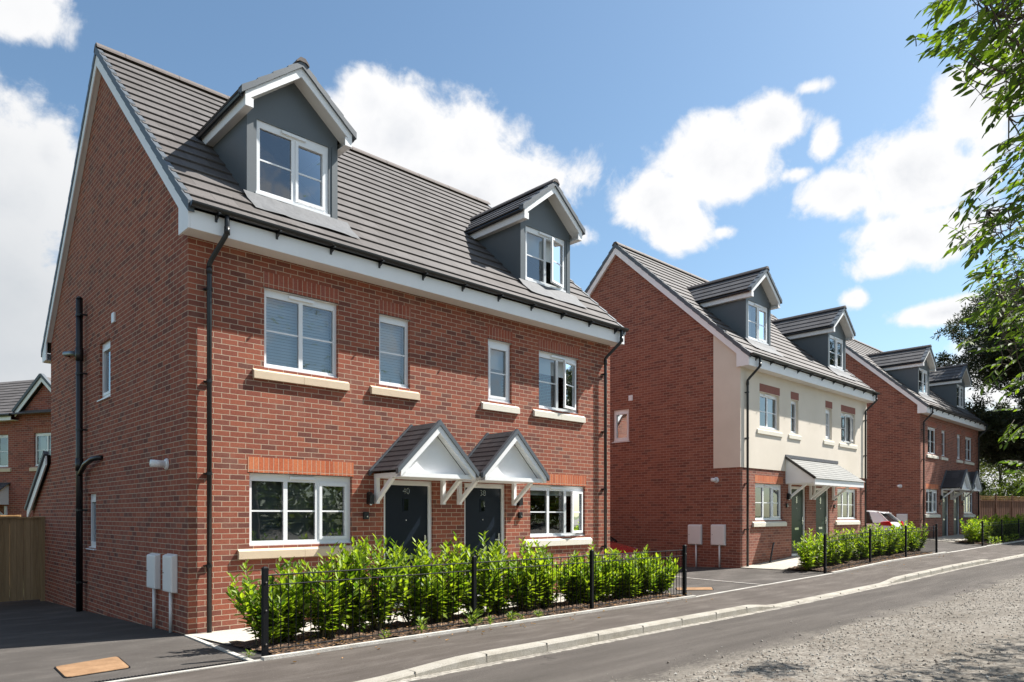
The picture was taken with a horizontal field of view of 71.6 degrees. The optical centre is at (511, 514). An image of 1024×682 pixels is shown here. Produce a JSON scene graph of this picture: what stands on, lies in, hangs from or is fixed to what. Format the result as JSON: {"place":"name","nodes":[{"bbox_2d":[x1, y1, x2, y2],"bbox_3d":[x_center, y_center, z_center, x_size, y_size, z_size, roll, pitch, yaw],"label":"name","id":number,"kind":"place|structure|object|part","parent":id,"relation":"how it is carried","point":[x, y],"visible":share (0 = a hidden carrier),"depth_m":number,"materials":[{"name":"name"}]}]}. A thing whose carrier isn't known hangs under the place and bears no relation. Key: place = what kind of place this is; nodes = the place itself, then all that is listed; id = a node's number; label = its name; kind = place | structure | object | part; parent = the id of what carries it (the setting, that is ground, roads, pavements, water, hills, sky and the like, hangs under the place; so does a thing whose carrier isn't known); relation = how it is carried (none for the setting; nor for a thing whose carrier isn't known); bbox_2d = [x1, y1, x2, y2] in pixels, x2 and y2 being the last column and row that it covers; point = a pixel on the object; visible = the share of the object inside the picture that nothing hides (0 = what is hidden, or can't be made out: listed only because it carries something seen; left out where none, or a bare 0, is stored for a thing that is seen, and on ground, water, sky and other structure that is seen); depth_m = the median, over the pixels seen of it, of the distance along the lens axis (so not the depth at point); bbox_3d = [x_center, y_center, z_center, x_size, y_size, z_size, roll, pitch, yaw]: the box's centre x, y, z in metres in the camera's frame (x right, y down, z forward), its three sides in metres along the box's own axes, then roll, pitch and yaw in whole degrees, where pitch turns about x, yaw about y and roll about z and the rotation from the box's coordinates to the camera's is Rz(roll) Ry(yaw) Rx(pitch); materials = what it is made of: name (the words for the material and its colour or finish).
{"place":"outdoors","nodes":[
{"label":"outdoors","id":0,"kind":"place"},
{"bbox_2d":[0,536,1023,681],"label":"driveway","id":1,"kind":"structure","parent":0,"point":[40,640],"depth_m":9.35,"materials":[{"name":"grey asphalt"}]},
{"bbox_2d":[0,517,44,601],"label":"timber fence","id":2,"kind":"object","parent":1,"relation":"on","point":[12,586],"visible":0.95,"depth_m":15.74,"materials":[{"name":"brown wood"}]},
{"bbox_2d":[54,657,129,677],"bbox_3d":[-4.278,1.562,7.253,0.700,0.070,0.986,0,0,-44],"label":"inspection cover","id":3,"kind":"object","parent":1,"relation":"on","point":[97,666],"visible":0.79,"depth_m":7.17,"materials":[{"name":"stone"}]},
{"bbox_2d":[94,660,245,681],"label":"channel drain","id":4,"kind":"object","parent":1,"relation":"on","point":[169,671],"visible":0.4,"depth_m":6.83,"materials":[{"name":"black paint"}]},
{"bbox_2d":[107,659,263,681],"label":"edging kerb","id":5,"kind":"structure","parent":1,"relation":"on","point":[169,673],"depth_m":6.81,"materials":[{"name":"concrete"}]},
{"bbox_2d":[185,635,252,660],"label":"edging kerb","id":6,"kind":"structure","parent":1,"relation":"on","point":[237,655],"depth_m":8.17,"materials":[{"name":"concrete"}]},
{"bbox_2d":[242,649,255,656],"bbox_3d":[-2.738,1.441,7.407,0.125,0.112,0.121,0,0,23],"label":"weed","id":7,"kind":"object","parent":6,"relation":"on","point":[249,653],"visible":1,"depth_m":7.41,"materials":[{"name":"green plant"}]},
{"bbox_2d":[24,42,628,634],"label":"semi detached house","id":8,"kind":"structure","parent":1,"relation":"on","point":[286,320],"depth_m":11.63,"materials":[{"name":"brick"}]},
{"bbox_2d":[85,494,95,549],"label":"window","id":9,"kind":"structure","parent":8,"relation":"in","point":[93,496],"depth_m":13.22,"materials":[{"name":"white plastic"}]},
{"bbox_2d":[97,340,110,401],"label":"window","id":10,"kind":"structure","parent":8,"relation":"in","point":[106,347],"depth_m":12.59,"materials":[{"name":"white plastic"}]},
{"bbox_2d":[238,473,361,558],"bbox_3d":[-3.188,0.015,10.707,1.997,1.217,0.287,0,0,-44],"label":"window","id":11,"kind":"structure","parent":8,"relation":"in","point":[283,509],"depth_m":10.74,"materials":[{"name":"white plastic"}]},
{"bbox_2d":[253,289,349,390],"bbox_3d":[-3.198,-2.612,10.697,1.533,1.327,0.287,0,0,-44],"label":"window","id":12,"kind":"structure","parent":8,"relation":"in","point":[300,304],"depth_m":10.71,"materials":[{"name":"white plastic"}]},
{"bbox_2d":[370,315,419,399],"bbox_3d":[-2.004,-2.612,11.832,0.949,1.327,0.287,0,0,-44],"label":"window","id":13,"kind":"structure","parent":8,"relation":"in","point":[383,320],"depth_m":11.93,"materials":[{"name":"white plastic"}]},
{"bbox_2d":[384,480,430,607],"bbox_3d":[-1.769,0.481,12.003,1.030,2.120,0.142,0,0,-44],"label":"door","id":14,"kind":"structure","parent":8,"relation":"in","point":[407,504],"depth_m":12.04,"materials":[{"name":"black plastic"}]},
{"bbox_2d":[464,483,503,595],"bbox_3d":[-0.521,0.481,13.190,1.045,2.120,0.142,0,0,-44],"label":"door","id":15,"kind":"structure","parent":8,"relation":"in","point":[484,505],"depth_m":13.22,"materials":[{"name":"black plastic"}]},
{"bbox_2d":[481,340,519,413],"bbox_3d":[-0.285,-2.612,13.463,0.949,1.327,0.281,0,0,-44],"label":"window","id":16,"kind":"structure","parent":8,"relation":"in","point":[495,349],"depth_m":13.55,"materials":[{"name":"white plastic"}]},
{"bbox_2d":[524,485,591,546],"bbox_3d":[0.918,0.015,14.569,1.997,1.217,0.334,0,0,-44],"label":"window","id":17,"kind":"structure","parent":8,"relation":"in","point":[576,493],"depth_m":14.69,"materials":[{"name":"white plastic"}]},
{"bbox_2d":[533,351,585,422],"bbox_3d":[0.930,-2.612,14.577,1.533,1.327,0.341,0,0,-44],"label":"window","id":18,"kind":"structure","parent":8,"relation":"in","point":[556,366],"depth_m":14.60,"materials":[{"name":"white plastic"}]},
{"bbox_2d":[187,593,565,643],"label":"path","id":19,"kind":"structure","parent":1,"relation":"on","point":[226,636],"depth_m":9.43,"materials":[{"name":"concrete"}]},
{"bbox_2d":[228,593,692,654],"bbox_3d":[-0.032,1.501,10.756,8.020,0.091,1.300,0,0,-44],"label":"mulch bed","id":20,"kind":"object","parent":1,"relation":"on","point":[253,645],"visible":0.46,"depth_m":9.27,"materials":[{"name":"brown soil"}]},
{"bbox_2d":[379,630,390,638],"bbox_3d":[-1.514,1.430,8.493,0.151,0.130,0.168,0,0,-33],"label":"weed","id":21,"kind":"object","parent":20,"relation":"on","point":[384,634],"visible":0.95,"depth_m":8.49,"materials":[{"name":"green plant"}]},
{"bbox_2d":[413,615,428,632],"bbox_3d":[-1.162,1.384,8.910,0.235,0.224,0.227,0,0,20],"label":"weed","id":22,"kind":"object","parent":20,"relation":"on","point":[422,627],"visible":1,"depth_m":8.91,"materials":[{"name":"green plant"}]},
{"bbox_2d":[226,530,681,643],"bbox_3d":[-0.012,0.888,11.032,8.803,1.328,0.935,0,0,-44],"label":"laurel hedge","id":23,"kind":"object","parent":20,"relation":"on","point":[487,586],"visible":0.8,"depth_m":9.68,"materials":[{"name":"green plant"}]},
{"bbox_2d":[459,607,484,624],"bbox_3d":[-0.537,1.356,9.432,0.358,0.278,0.281,0,0,8],"label":"weed","id":24,"kind":"object","parent":20,"relation":"on","point":[469,617],"visible":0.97,"depth_m":9.45,"materials":[{"name":"green plant"}]},
{"bbox_2d":[486,615,494,623],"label":"weed","id":25,"kind":"object","parent":20,"relation":"on","point":[489,618],"visible":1,"depth_m":9.61,"materials":[{"name":"green plant"}]},
{"bbox_2d":[506,610,516,620],"bbox_3d":[-0.007,1.413,9.910,0.195,0.162,0.201,0,0,-3],"label":"weed","id":26,"kind":"object","parent":20,"relation":"on","point":[510,616],"visible":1,"depth_m":9.88,"materials":[{"name":"green plant"}]},
{"bbox_2d":[534,609,543,616],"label":"weed","id":27,"kind":"object","parent":20,"relation":"on","point":[539,613],"visible":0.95,"depth_m":10.26,"materials":[{"name":"green plant"}]},
{"bbox_2d":[261,545,686,656],"bbox_3d":[0.279,1.110,10.343,8.096,1.116,0.064,0,0,-44],"label":"railing","id":28,"kind":"object","parent":1,"relation":"on","point":[265,585],"visible":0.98,"depth_m":9.56,"materials":[{"name":"black metal"}]},
{"bbox_2d":[261,595,695,660],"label":"edging kerb","id":29,"kind":"structure","parent":1,"relation":"on","point":[304,652],"depth_m":9.04,"materials":[{"name":"concrete"}]},
{"bbox_2d":[610,536,641,558],"bbox_3d":[1.615,0.895,19.488,1.792,1.490,4.074,0,0,-44],"label":"parked car","id":30,"kind":"object","parent":1,"relation":"on","point":[622,548],"visible":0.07,"depth_m":18.29,"materials":[{"name":"red paint"}]},
{"bbox_2d":[675,587,713,589],"bbox_3d":[3.732,1.530,14.542,0.755,0.062,0.564,0,0,13],"label":"inspection cover","id":31,"kind":"object","parent":1,"relation":"on","point":[698,588],"visible":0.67,"depth_m":14.53,"materials":[{"name":"stone"}]},
{"bbox_2d":[674,576,763,584],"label":"edging kerb","id":32,"kind":"structure","parent":1,"relation":"on","point":[721,581],"depth_m":15.91,"materials":[{"name":"concrete"}]},
{"bbox_2d":[584,241,879,567],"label":"semi detached house","id":33,"kind":"structure","parent":1,"relation":"on","point":[738,424],"depth_m":21.15,"materials":[{"name":"brick"}]},
{"bbox_2d":[612,409,629,442],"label":"window","id":34,"kind":"structure","parent":33,"relation":"in","point":[621,417],"depth_m":22.41,"materials":[{"name":"white plastic"}]},
{"bbox_2d":[752,484,786,526],"bbox_3d":[7.386,-0.275,20.469,1.997,1.217,0.185,0,0,-44],"label":"window","id":35,"kind":"structure","parent":33,"relation":"in","point":[771,487],"depth_m":20.65,"materials":[{"name":"white plastic"}]},
{"bbox_2d":[757,393,782,436],"bbox_3d":[7.336,-2.885,20.502,1.533,1.188,0.301,0,0,-44],"label":"window","id":36,"kind":"structure","parent":33,"relation":"in","point":[768,399],"depth_m":20.59,"materials":[{"name":"white plastic"}]},
{"bbox_2d":[788,400,801,439],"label":"window","id":37,"kind":"structure","parent":33,"relation":"in","point":[793,403],"depth_m":21.72,"materials":[{"name":"white plastic"}]},
{"bbox_2d":[791,486,804,555],"bbox_3d":[8.769,0.186,21.803,1.030,2.110,0.142,0,0,-44],"label":"door","id":38,"kind":"structure","parent":33,"relation":"in","point":[798,500],"depth_m":21.87,"materials":[{"name":"green plastic"}]},
{"bbox_2d":[816,488,827,550],"bbox_3d":[10.017,0.186,22.990,1.045,2.110,0.142,0,0,-44],"label":"door","id":39,"kind":"structure","parent":33,"relation":"in","point":[822,500],"depth_m":23.13,"materials":[{"name":"green plastic"}]},
{"bbox_2d":[823,409,834,445],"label":"window","id":40,"kind":"structure","parent":33,"relation":"in","point":[827,410],"depth_m":23.36,"materials":[{"name":"white plastic"}]},
{"bbox_2d":[835,489,859,524],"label":"window","id":41,"kind":"structure","parent":33,"relation":"in","point":[847,522],"depth_m":24.54,"materials":[{"name":"white plastic"}]},
{"bbox_2d":[839,413,857,448],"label":"window","id":42,"kind":"structure","parent":33,"relation":"in","point":[845,416],"depth_m":24.38,"materials":[{"name":"white plastic"}]},
{"bbox_2d":[696,573,833,596],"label":"edging kerb","id":43,"kind":"structure","parent":1,"relation":"on","point":[762,585],"depth_m":14.73,"materials":[{"name":"concrete"}]},
{"bbox_2d":[743,549,882,568],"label":"path","id":44,"kind":"structure","parent":1,"relation":"on","point":[787,562],"depth_m":19.70,"materials":[{"name":"concrete"}]},
{"bbox_2d":[769,542,774,562],"bbox_3d":[7.427,1.083,20.291,0.080,0.588,0.593,0,0,31],"label":"bent pole","id":45,"kind":"object","parent":44,"relation":"on","point":[773,543],"visible":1,"depth_m":20.28,"materials":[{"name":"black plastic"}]},
{"bbox_2d":[788,550,932,571],"bbox_3d":[10.397,1.289,20.672,8.020,0.238,1.300,0,0,-44],"label":"mulch bed","id":46,"kind":"object","parent":1,"relation":"on","point":[820,568],"visible":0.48,"depth_m":19.34,"materials":[{"name":"brown soil"}]},
{"bbox_2d":[792,520,927,570],"bbox_3d":[10.611,0.791,20.987,9.518,1.278,0.880,0,0,-44],"label":"laurel hedge","id":47,"kind":"object","parent":46,"relation":"on","point":[809,554],"visible":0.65,"depth_m":19.65,"materials":[{"name":"green plant"}]},
{"bbox_2d":[823,524,937,572],"bbox_3d":[10.827,0.934,20.372,8.786,1.284,0.064,0,0,-44],"label":"railing","id":48,"kind":"object","parent":1,"relation":"on","point":[919,542],"visible":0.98,"depth_m":19.75,"materials":[{"name":"black metal"}]},
{"bbox_2d":[867,510,903,537],"bbox_3d":[13.585,0.470,28.957,1.792,1.341,4.074,0,0,-44],"label":"parked car","id":49,"kind":"object","parent":1,"relation":"on","point":[886,519],"visible":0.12,"depth_m":27.50,"materials":[{"name":"white paint"}]},
{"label":"windows","id":50,"kind":"part","parent":49,"relation":"part of","materials":[{"name":"black glass"}]},
{"bbox_2d":[831,552,946,572],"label":"edging kerb","id":51,"kind":"structure","parent":1,"relation":"on","point":[858,567],"depth_m":19.54,"materials":[{"name":"concrete"}]},
{"bbox_2d":[846,339,988,537],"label":"semi detached house","id":52,"kind":"structure","parent":1,"relation":"on","point":[924,426],"depth_m":31.05,"materials":[{"name":"brick"}]},
{"bbox_2d":[926,427,938,458],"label":"window","id":53,"kind":"structure","parent":52,"relation":"in","point":[929,429],"depth_m":30.93,"materials":[{"name":"white plastic"}]},
{"bbox_2d":[925,489,940,517],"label":"window","id":54,"kind":"structure","parent":52,"relation":"in","point":[930,492],"depth_m":31.01,"materials":[{"name":"white plastic"}]},
{"bbox_2d":[940,431,947,460],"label":"window","id":55,"kind":"structure","parent":52,"relation":"in","point":[941,458],"depth_m":32.13,"materials":[{"name":"white plastic"}]},
{"bbox_2d":[942,491,947,535],"bbox_3d":[19.590,-0.017,32.147,1.030,2.140,0.142,0,0,-44],"label":"door","id":56,"kind":"structure","parent":52,"relation":"in","point":[945,500],"depth_m":32.35,"materials":[{"name":"green wood"}]},
{"bbox_2d":[954,492,958,534],"bbox_3d":[20.839,-0.017,33.334,1.045,2.140,0.142,0,0,-44],"label":"door","id":57,"kind":"structure","parent":52,"relation":"in","point":[956,502],"depth_m":33.54,"materials":[{"name":"green wood"}]},
{"bbox_2d":[956,435,962,462],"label":"window","id":58,"kind":"structure","parent":52,"relation":"in","point":[958,461],"depth_m":33.66,"materials":[{"name":"white plastic"}]},
{"bbox_2d":[964,437,973,464],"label":"window","id":59,"kind":"structure","parent":52,"relation":"in","point":[967,440],"depth_m":34.74,"materials":[{"name":"white plastic"}]},
{"bbox_2d":[963,492,975,516],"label":"window","id":60,"kind":"structure","parent":52,"relation":"in","point":[968,500],"depth_m":34.82,"materials":[{"name":"white plastic"}]},
{"bbox_2d":[926,534,968,541],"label":"path","id":61,"kind":"structure","parent":1,"relation":"on","point":[956,537],"depth_m":30.75,"materials":[{"name":"concrete"}]},
{"bbox_2d":[947,546,987,552],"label":"edging kerb","id":62,"kind":"structure","parent":1,"relation":"on","point":[967,549],"depth_m":25.16,"materials":[{"name":"concrete"}]},
{"bbox_2d":[955,537,1023,543],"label":"mulch bed","id":63,"kind":"object","parent":1,"relation":"on","point":[966,541],"visible":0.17,"depth_m":29.11,"materials":[{"name":"brown soil"}]},
{"bbox_2d":[959,513,1023,543],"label":"laurel hedge","id":64,"kind":"object","parent":63,"relation":"on","point":[973,529],"visible":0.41,"depth_m":28.82,"materials":[{"name":"green plant"}]},
{"bbox_2d":[994,536,1001,542],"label":"weed","id":65,"kind":"object","parent":63,"relation":"on","point":[999,538],"visible":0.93,"depth_m":28.30,"materials":[{"name":"green plant"}]},
{"bbox_2d":[1010,533,1019,540],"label":"weed","id":66,"kind":"object","parent":63,"relation":"on","point":[1017,537],"visible":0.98,"depth_m":30.24,"materials":[{"name":"green plant"}]},
{"bbox_2d":[987,536,997,544],"bbox_3d":[18.742,0.984,27.743,0.426,0.376,0.395,0,0,-11],"label":"weed","id":67,"kind":"object","parent":1,"relation":"on","point":[991,540],"visible":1,"depth_m":27.73,"materials":[{"name":"green plant"}]},
{"bbox_2d":[979,495,1023,521],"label":"timber fence","id":68,"kind":"object","parent":1,"relation":"on","point":[1001,507],"visible":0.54,"depth_m":46.31,"materials":[{"name":"brown wood"}]},
{"bbox_2d":[979,472,1023,499],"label":"shrub","id":69,"kind":"object","parent":1,"relation":"on","point":[1017,483],"visible":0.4,"depth_m":52.85,"materials":[{"name":"green plant"}]},
{"bbox_2d":[979,405,1023,499],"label":"birch tree","id":70,"kind":"object","parent":1,"relation":"on","point":[1000,476],"visible":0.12,"depth_m":55.75,"materials":[{"name":"grey plant"}]},
{"bbox_2d":[981,519,1022,545],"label":"railing","id":71,"kind":"object","parent":1,"relation":"on","point":[1008,528],"visible":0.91,"depth_m":29.52,"materials":[{"name":"black metal"}]},
{"bbox_2d":[985,540,1023,545],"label":"edging kerb","id":72,"kind":"structure","parent":1,"relation":"on","point":[1004,543],"depth_m":28.84,"materials":[{"name":"concrete"}]},
{"bbox_2d":[0,0,1023,497],"label":"sky","id":73,"kind":"structure","parent":0,"point":[710,140],"materials":[{"name":"blue"}]},
{"bbox_2d":[122,541,1023,681],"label":"pavement","id":74,"kind":"structure","parent":0,"point":[354,664],"depth_m":8.93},
{"bbox_2d":[930,260,1023,473],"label":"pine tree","id":75,"kind":"object","parent":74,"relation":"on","point":[999,421],"visible":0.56,"depth_m":37.41,"materials":[{"name":"green plant"}]},
{"bbox_2d":[393,556,1023,681],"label":"road","id":76,"kind":"structure","parent":0,"point":[647,656],"depth_m":8.71,"materials":[{"name":"grey asphalt"}]},
{"bbox_2d":[355,554,1023,681],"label":"kerb","id":77,"kind":"structure","parent":76,"relation":"on","point":[484,657],"depth_m":8.75,"materials":[{"name":"concrete"}]},
{"bbox_2d":[590,575,1023,681],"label":"gravel","id":78,"kind":"structure","parent":0,"point":[1006,669],"depth_m":7.46,"materials":[{"name":"grey gravel"}]},
{"bbox_2d":[904,0,1023,495],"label":"ash tree","id":79,"kind":"object","parent":78,"relation":"on","point":[1002,31],"visible":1,"depth_m":4.96,"materials":[{"name":"green plant"}]},
{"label":"lawn","id":80,"kind":"structure","parent":0,"visible":0},
{"bbox_2d":[0,515,20,516],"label":"timber fence","id":81,"kind":"object","parent":80,"relation":"on","point":[10,515],"visible":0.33,"depth_m":19.01,"materials":[{"name":"brown wood"}]},
{"bbox_2d":[0,373,50,574],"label":"brick house","id":82,"kind":"structure","parent":80,"relation":"on","point":[25,424],"depth_m":25.55,"materials":[{"name":"red brick"}]},
{"bbox_2d":[0,435,11,471],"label":"window","id":83,"kind":"structure","parent":82,"relation":"in","point":[1,436],"depth_m":25.93,"materials":[{"name":"white plastic"}]},
{"bbox_2d":[29,433,50,470],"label":"window","id":84,"kind":"structure","parent":82,"relation":"in","point":[44,437],"depth_m":25.44,"materials":[{"name":"white plastic"}]},
{"bbox_2d":[979,463,1010,495],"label":"broadleaf tree","id":85,"kind":"object","parent":80,"relation":"on","point":[982,474],"visible":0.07,"depth_m":77.47,"materials":[{"name":"grey plant"}]}
]}

